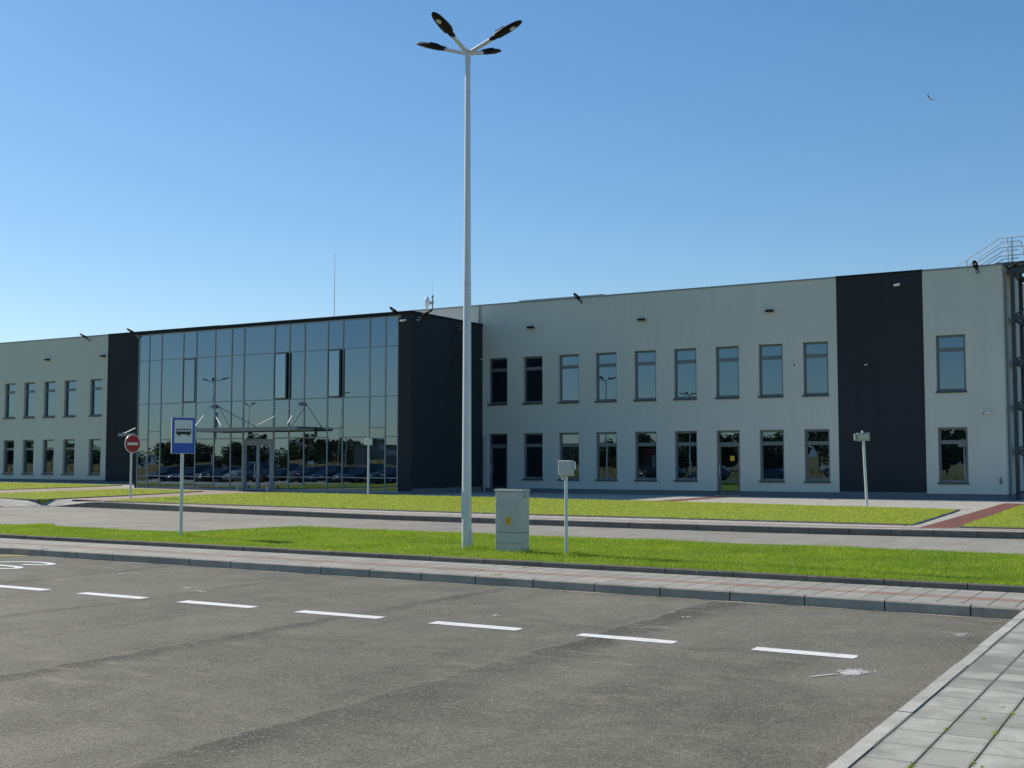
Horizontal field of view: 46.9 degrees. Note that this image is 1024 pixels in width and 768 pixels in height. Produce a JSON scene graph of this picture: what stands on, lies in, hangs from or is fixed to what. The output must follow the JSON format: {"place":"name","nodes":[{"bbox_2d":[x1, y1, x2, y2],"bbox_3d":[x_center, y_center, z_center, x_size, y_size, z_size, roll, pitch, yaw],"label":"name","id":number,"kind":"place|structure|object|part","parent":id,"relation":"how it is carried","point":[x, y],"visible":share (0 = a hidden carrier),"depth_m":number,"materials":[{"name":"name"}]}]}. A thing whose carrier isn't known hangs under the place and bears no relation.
{"place":"outdoors","nodes":[
{"label":"outdoors","id":0,"kind":"place"},
{"bbox_2d":[0,482,122,489],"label":"lawn","id":1,"kind":"structure","parent":0,"point":[12,485],"depth_m":61.57,"materials":[{"name":"green plant"}]},
{"bbox_2d":[0,488,195,503],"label":"lawn","id":2,"kind":"structure","parent":0,"point":[45,496],"depth_m":48.56,"materials":[{"name":"green plant"}]},
{"bbox_2d":[0,487,327,500],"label":"pink path","id":3,"kind":"structure","parent":0,"point":[206,492],"depth_m":52.68,"materials":[{"name":"pink concrete paving"}]},
{"bbox_2d":[334,262,334,315],"bbox_3d":[-9.648,-4.989,64.176,0.400,4.350,0.400,-2,-4,30],"label":"lightning mast","id":4,"kind":"object","parent":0,"point":[334,288],"visible":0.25,"depth_m":64.17,"materials":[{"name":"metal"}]},
{"bbox_2d":[0,554,1009,767],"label":"car park","id":5,"kind":"structure","parent":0,"point":[107,664],"depth_m":8.97,"materials":[{"name":"grey asphalt"}]},
{"bbox_2d":[5,554,1010,619],"bbox_3d":[-4.846,2.771,17.935,23.305,0.009,0.100,-2,-4,31],"label":"gutter grit","id":6,"kind":"object","parent":5,"relation":"on","point":[542,589],"visible":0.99,"depth_m":14.70,"materials":[{"name":"grey concrete"}]},
{"bbox_2d":[0,546,1023,618],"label":"kerb","id":7,"kind":"structure","parent":5,"relation":"on","point":[987,611],"depth_m":14.57,"materials":[{"name":"concrete"}]},
{"bbox_2d":[533,580,1023,615],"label":"kerb joint mortar","id":8,"kind":"object","parent":5,"relation":"on","point":[804,600],"visible":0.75,"depth_m":12.84,"materials":[{"name":"grey concrete"}]},
{"bbox_2d":[0,506,1023,553],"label":"road","id":9,"kind":"structure","parent":0,"point":[129,519],"depth_m":28.67,"materials":[{"name":"grey asphalt"}]},
{"bbox_2d":[0,491,202,503],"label":"lawn edging","id":10,"kind":"object","parent":9,"relation":"on","point":[37,501],"visible":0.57,"depth_m":43.62,"materials":[{"name":"concrete"}]},
{"bbox_2d":[104,501,959,525],"bbox_3d":[-0.250,3.965,37.705,27.107,0.258,9.258,-2,-4,30],"label":"lawn edging","id":11,"kind":"object","parent":9,"relation":"on","point":[926,520],"visible":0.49,"depth_m":31.40,"materials":[{"name":"concrete"}]},
{"bbox_2d":[53,502,1023,538],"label":"kerb","id":12,"kind":"structure","parent":9,"relation":"on","point":[819,530],"depth_m":28.68,"materials":[{"name":"concrete"}]},
{"bbox_2d":[959,526,1023,533],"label":"lawn edging","id":13,"kind":"object","parent":9,"relation":"on","point":[989,527],"visible":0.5,"depth_m":25.71,"materials":[{"name":"concrete"}]},
{"bbox_2d":[0,481,1023,531],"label":"forecourt","id":14,"kind":"structure","parent":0,"point":[964,507],"depth_m":41.99,"materials":[{"name":"grey concrete"}]},
{"bbox_2d":[125,435,140,497],"bbox_3d":[-14.313,3.133,44.413,0.118,2.455,0.690,-3,-5,36],"label":"no entry sign","id":15,"kind":"object","parent":14,"relation":"on","point":[132,443],"visible":0.94,"depth_m":44.39,"materials":[{"name":"metal"}]},
{"bbox_2d":[364,437,374,493],"bbox_3d":[-6.060,3.504,50.266,0.440,2.480,0.166,0,-4,1],"label":"signal box post","id":16,"kind":"object","parent":14,"relation":"on","point":[368,441],"visible":0.96,"depth_m":50.25,"materials":[{"name":"metal"}]},
{"bbox_2d":[0,263,1023,500],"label":"office building","id":17,"kind":"structure","parent":14,"relation":"on","point":[706,391],"depth_m":52.15,"materials":[{"name":"grey paint"}]},
{"bbox_2d":[1,440,13,474],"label":"window","id":18,"kind":"structure","parent":17,"relation":"in","point":[9,444],"depth_m":73.63,"materials":[{"name":"grey glass"}]},
{"bbox_2d":[3,383,15,418],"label":"window","id":19,"kind":"structure","parent":17,"relation":"in","point":[10,398],"depth_m":73.86,"materials":[{"name":"grey glass"}]},
{"bbox_2d":[21,440,33,474],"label":"window","id":20,"kind":"structure","parent":17,"relation":"in","point":[29,444],"depth_m":72.70,"materials":[{"name":"grey glass"}]},
{"bbox_2d":[22,382,34,418],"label":"window","id":21,"kind":"structure","parent":17,"relation":"in","point":[30,387],"depth_m":72.91,"materials":[{"name":"grey glass"}]},
{"bbox_2d":[41,440,53,474],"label":"window","id":22,"kind":"structure","parent":17,"relation":"in","point":[49,444],"depth_m":71.75,"materials":[{"name":"grey glass"}]},
{"bbox_2d":[42,381,54,417],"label":"window","id":23,"kind":"structure","parent":17,"relation":"in","point":[50,386],"depth_m":71.98,"materials":[{"name":"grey glass"}]},
{"bbox_2d":[61,439,74,474],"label":"window","id":24,"kind":"structure","parent":17,"relation":"in","point":[69,443],"depth_m":70.81,"materials":[{"name":"grey glass"}]},
{"bbox_2d":[63,380,75,417],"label":"window","id":25,"kind":"structure","parent":17,"relation":"in","point":[70,385],"depth_m":71.03,"materials":[{"name":"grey glass"}]},
{"bbox_2d":[87,439,100,475],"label":"window","id":26,"kind":"structure","parent":17,"relation":"in","point":[95,450],"depth_m":69.66,"materials":[{"name":"grey glass"}]},
{"bbox_2d":[88,379,101,416],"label":"window","id":27,"kind":"structure","parent":17,"relation":"in","point":[96,407],"depth_m":69.88,"materials":[{"name":"blue glass"}]},
{"bbox_2d":[127,328,138,337],"bbox_3d":[-19.115,-2.564,59.464,0.200,0.414,0.736,-2,-4,30],"label":"facade floodlight","id":28,"kind":"object","parent":17,"relation":"attached to","point":[132,332],"visible":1,"depth_m":59.45,"materials":[{"name":"grey paint"}]},
{"bbox_2d":[236,440,272,490],"bbox_3d":[-11.986,3.820,55.160,1.950,2.390,0.505,-2,-4,30],"label":"entrance door","id":29,"kind":"structure","parent":17,"relation":"in","point":[257,458],"depth_m":55.31,"materials":[{"name":"grey paint"}]},
{"bbox_2d":[389,307,400,317],"bbox_3d":[-5.088,-3.111,51.277,0.200,0.414,0.736,-2,-4,30],"label":"facade floodlight","id":30,"kind":"object","parent":17,"relation":"attached to","point":[394,311],"visible":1,"depth_m":51.24,"materials":[{"name":"grey paint"}]},
{"bbox_2d":[418,309,432,319],"bbox_3d":[-3.754,-3.026,51.496,0.736,0.414,0.200,-2,-4,30],"label":"facade floodlight","id":31,"kind":"object","parent":17,"relation":"attached to","point":[426,313],"visible":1,"depth_m":51.45,"materials":[{"name":"grey paint"}]},
{"bbox_2d":[425,284,433,308],"bbox_3d":[-4.143,-4.084,59.636,0.394,1.950,0.643,0,-4,5],"label":"dish antenna","id":32,"kind":"object","parent":17,"relation":"on","point":[427,302],"visible":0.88,"depth_m":59.55,"materials":[{"name":"grey paint"}]},
{"bbox_2d":[486,434,506,491],"bbox_3d":[-0.677,3.729,55.381,1.070,2.800,0.465,-2,-4,30],"label":"side door","id":33,"kind":"structure","parent":17,"relation":"in","point":[498,442],"depth_m":55.58,"materials":[{"name":"grey metal"}]},
{"bbox_2d":[487,358,507,405],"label":"window","id":34,"kind":"structure","parent":17,"relation":"in","point":[498,367],"depth_m":55.81,"materials":[{"name":"black glass"}]},
{"bbox_2d":[522,356,542,404],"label":"window","id":35,"kind":"structure","parent":17,"relation":"in","point":[532,365],"depth_m":54.86,"materials":[{"name":"black glass"}]},
{"bbox_2d":[522,433,542,480],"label":"window","id":36,"kind":"structure","parent":17,"relation":"in","point":[533,441],"depth_m":54.61,"materials":[{"name":"glass"}]},
{"bbox_2d":[558,354,578,403],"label":"window","id":37,"kind":"structure","parent":17,"relation":"in","point":[569,364],"depth_m":53.89,"materials":[{"name":"blue glass"}]},
{"bbox_2d":[558,433,579,480],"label":"window","id":38,"kind":"structure","parent":17,"relation":"in","point":[569,442],"depth_m":53.64,"materials":[{"name":"glass"}]},
{"bbox_2d":[573,293,582,303],"bbox_3d":[2.965,-3.869,53.319,0.200,0.414,0.736,-2,-4,30],"label":"facade floodlight","id":39,"kind":"object","parent":17,"relation":"attached to","point":[577,297],"visible":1,"depth_m":53.30,"materials":[{"name":"grey paint"}]},
{"bbox_2d":[595,352,616,402],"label":"window","id":40,"kind":"structure","parent":17,"relation":"in","point":[606,362],"depth_m":52.94,"materials":[{"name":"blue glass"}]},
{"bbox_2d":[595,432,616,480],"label":"window","id":41,"kind":"structure","parent":17,"relation":"in","point":[606,441],"depth_m":52.71,"materials":[{"name":"black glass"}]},
{"bbox_2d":[633,350,655,401],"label":"window","id":42,"kind":"structure","parent":17,"relation":"in","point":[645,361],"depth_m":51.98,"materials":[{"name":"blue glass"}]},
{"bbox_2d":[634,432,656,481],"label":"window","id":43,"kind":"structure","parent":17,"relation":"in","point":[646,459],"depth_m":51.75,"materials":[{"name":"black glass"}]},
{"bbox_2d":[673,348,696,400],"bbox_3d":[7.492,-0.412,50.946,1.085,2.235,0.265,-2,-4,30],"label":"window","id":44,"kind":"structure","parent":17,"relation":"in","point":[685,359],"depth_m":51.03,"materials":[{"name":"blue glass"}]},
{"bbox_2d":[674,431,697,481],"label":"window","id":45,"kind":"structure","parent":17,"relation":"in","point":[686,441],"depth_m":50.79,"materials":[{"name":"black glass"}]},
{"bbox_2d":[715,346,739,398],"bbox_3d":[9.130,-0.475,49.984,1.085,2.235,0.265,-2,-4,30],"label":"window","id":46,"kind":"structure","parent":17,"relation":"in","point":[727,357],"depth_m":50.05,"materials":[{"name":"blue glass"}]},
{"bbox_2d":[714,430,740,496],"bbox_3d":[9.085,3.353,49.643,1.070,2.800,0.465,-2,-4,30],"label":"side door","id":47,"kind":"structure","parent":17,"relation":"in","point":[728,441],"depth_m":49.81,"materials":[{"name":"glass"}]},
{"bbox_2d":[765,309,773,312],"bbox_3d":[10.681,-3.033,49.015,0.330,0.118,0.215,-2,-4,30],"label":"wall lamp","id":48,"kind":"object","parent":17,"relation":"attached to","point":[769,310],"visible":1,"depth_m":48.95,"materials":[{"name":"grey plastic"}]},
{"bbox_2d":[758,344,783,397],"bbox_3d":[10.758,-0.538,49.027,1.085,2.235,0.265,-2,-4,30],"label":"window","id":49,"kind":"structure","parent":17,"relation":"in","point":[770,355],"depth_m":49.10,"materials":[{"name":"blue glass"}]},
{"bbox_2d":[759,430,784,482],"bbox_3d":[10.758,2.984,48.796,1.085,2.175,0.265,-2,-4,30],"label":"window","id":50,"kind":"structure","parent":17,"relation":"in","point":[772,441],"depth_m":48.87,"materials":[{"name":"glass"}]},
{"bbox_2d":[802,341,828,396],"bbox_3d":[12.378,-0.600,48.075,1.085,2.235,0.265,-2,-4,30],"label":"window","id":51,"kind":"structure","parent":17,"relation":"in","point":[816,382],"depth_m":48.15,"materials":[{"name":"blue glass"}]},
{"bbox_2d":[804,429,830,482],"bbox_3d":[12.378,2.922,47.844,1.085,2.175,0.265,-2,-4,30],"label":"window","id":52,"kind":"structure","parent":17,"relation":"in","point":[817,441],"depth_m":47.91,"materials":[{"name":"glass"}]},
{"bbox_2d":[936,334,966,392],"bbox_3d":[16.889,-0.774,45.424,1.135,2.235,0.265,-2,-4,30],"label":"window","id":53,"kind":"structure","parent":17,"relation":"in","point":[951,356],"depth_m":45.49,"materials":[{"name":"blue glass"}]},
{"bbox_2d":[938,427,968,484],"bbox_3d":[16.889,2.748,45.193,1.135,2.175,0.265,-2,-4,30],"label":"window","id":54,"kind":"structure","parent":17,"relation":"in","point":[953,441],"depth_m":45.26,"materials":[{"name":"glass"}]},
{"bbox_2d":[972,260,978,273],"bbox_3d":[17.570,-4.432,44.735,0.200,0.414,0.736,-2,-4,30],"label":"facade floodlight","id":55,"kind":"object","parent":17,"relation":"attached to","point":[975,264],"visible":1,"depth_m":44.68,"materials":[{"name":"grey paint"}]},
{"bbox_2d":[1003,261,1022,272],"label":"facade floodlight","id":56,"kind":"object","parent":17,"relation":"attached to","point":[1014,265],"visible":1,"depth_m":44.50,"materials":[{"name":"grey paint"}]},
{"bbox_2d":[162,503,1023,529],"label":"footway red band","id":57,"kind":"object","parent":14,"relation":"on","point":[615,519],"visible":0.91,"depth_m":29.17,"materials":[{"name":"concrete"}]},
{"bbox_2d":[661,496,723,500],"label":"red path","id":58,"kind":"structure","parent":14,"relation":"on","point":[692,498],"depth_m":46.42,"materials":[{"name":"concrete"}]},
{"bbox_2d":[854,431,869,505],"bbox_3d":[11.317,2.743,38.012,0.480,2.480,0.166,-2,-4,5],"label":"signal box post","id":59,"kind":"object","parent":14,"relation":"on","point":[862,437],"visible":0.94,"depth_m":37.99,"materials":[{"name":"metal"}]},
{"bbox_2d":[859,434,867,438],"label":"box window","id":60,"kind":"structure","parent":59,"relation":"in","point":[861,436],"depth_m":38.00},
{"bbox_2d":[919,503,1022,527],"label":"red path","id":61,"kind":"structure","parent":14,"relation":"on","point":[955,522],"depth_m":30.70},
{"bbox_2d":[956,236,1023,499],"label":"stair tower","id":62,"kind":"structure","parent":14,"relation":"on","point":[1017,272],"depth_m":45.23,"materials":[{"name":"metal"}]},
{"bbox_2d":[0,538,1023,599],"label":"footway","id":63,"kind":"structure","parent":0,"point":[921,590],"depth_m":15.94,"materials":[{"name":"grey concrete"}]},
{"bbox_2d":[0,534,1023,592],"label":"verge edging","id":64,"kind":"object","parent":63,"relation":"on","point":[891,582],"visible":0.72,"depth_m":16.32,"materials":[{"name":"concrete"}]},
{"bbox_2d":[0,542,1023,601],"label":"footway red band","id":65,"kind":"object","parent":63,"relation":"on","point":[894,593],"visible":1,"depth_m":15.37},
{"bbox_2d":[0,543,1023,607],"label":"footway","id":66,"kind":"structure","parent":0,"point":[825,593],"depth_m":14.86,"materials":[{"name":"grey concrete"}]},
{"bbox_2d":[0,0,1023,342],"label":"sky","id":67,"kind":"structure","parent":0,"point":[165,164],"materials":[{"name":"blue"}]},
{"bbox_2d":[107,492,958,525],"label":"lawn","id":68,"kind":"structure","parent":0,"point":[907,516],"depth_m":36.67,"materials":[{"name":"green plant"}]},
{"bbox_2d":[848,619,1023,767],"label":"side pavement","id":69,"kind":"structure","parent":0,"point":[988,684],"depth_m":6.69,"materials":[{"name":"grey concrete"}]},
{"bbox_2d":[907,707,1013,767],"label":"weeds","id":70,"kind":"object","parent":69,"relation":"on","point":[974,761],"visible":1,"depth_m":6.42,"materials":[{"name":"green plant"}]},
{"bbox_2d":[959,505,1023,527],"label":"lawn","id":71,"kind":"structure","parent":0,"point":[1013,517],"depth_m":28.53,"materials":[{"name":"green plant"}]},
{"label":"ground","id":72,"kind":"structure","parent":0,"visible":0},
{"bbox_2d":[0,522,1023,601],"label":"lawn","id":73,"kind":"structure","parent":72,"relation":"on","point":[958,566],"depth_m":18.85,"materials":[{"name":"green plant"}]},
{"bbox_2d":[171,417,195,535],"bbox_3d":[-6.378,1.817,22.830,0.460,2.350,0.098,2,-4,-31],"label":"bus stop sign","id":74,"kind":"object","parent":73,"relation":"on","point":[182,436],"visible":0.9,"depth_m":22.82,"materials":[{"name":"metal"}]},
{"bbox_2d":[416,12,521,547],"bbox_3d":[-0.751,-1.605,19.797,1.525,8.792,1.525,1,-4,-14],"label":"street lamp","id":75,"kind":"object","parent":73,"relation":"on","point":[443,24],"visible":0.98,"depth_m":19.71,"materials":[{"name":"metal"}]},
{"bbox_2d":[461,492,472,546],"bbox_3d":[-0.740,2.244,19.483,0.192,0.930,0.074,1,-4,-10],"label":"service door","id":76,"kind":"structure","parent":75,"relation":"in","point":[463,494],"depth_m":19.48,"materials":[{"name":"metal"}]},
{"bbox_2d":[494,489,529,552],"bbox_3d":[0.005,2.217,18.937,0.530,1.062,0.262,-2,-4,30],"label":"electrical cabinet","id":77,"kind":"object","parent":73,"relation":"on","point":[512,518],"visible":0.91,"depth_m":18.83,"materials":[{"name":"white plastic"}]},
{"bbox_3d":[0.004,2.051,18.947,0.500,0.645,0.233,-2,-4,30],"label":"cabinet door","id":78,"kind":"part","parent":77,"relation":"part of","materials":[{"name":"grey metal"}]},
{"bbox_2d":[558,460,575,553],"bbox_3d":[0.851,1.927,18.099,0.267,1.510,0.143,-2,-4,22],"label":"utility box post","id":79,"kind":"object","parent":73,"relation":"on","point":[566,468],"visible":0.95,"depth_m":18.09,"materials":[{"name":"metal"}]},
{"bbox_2d":[827,610,1023,767],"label":"side kerb","id":80,"kind":"structure","parent":72,"relation":"on","point":[857,751],"depth_m":7.22,"materials":[{"name":"concrete"}]}
]}

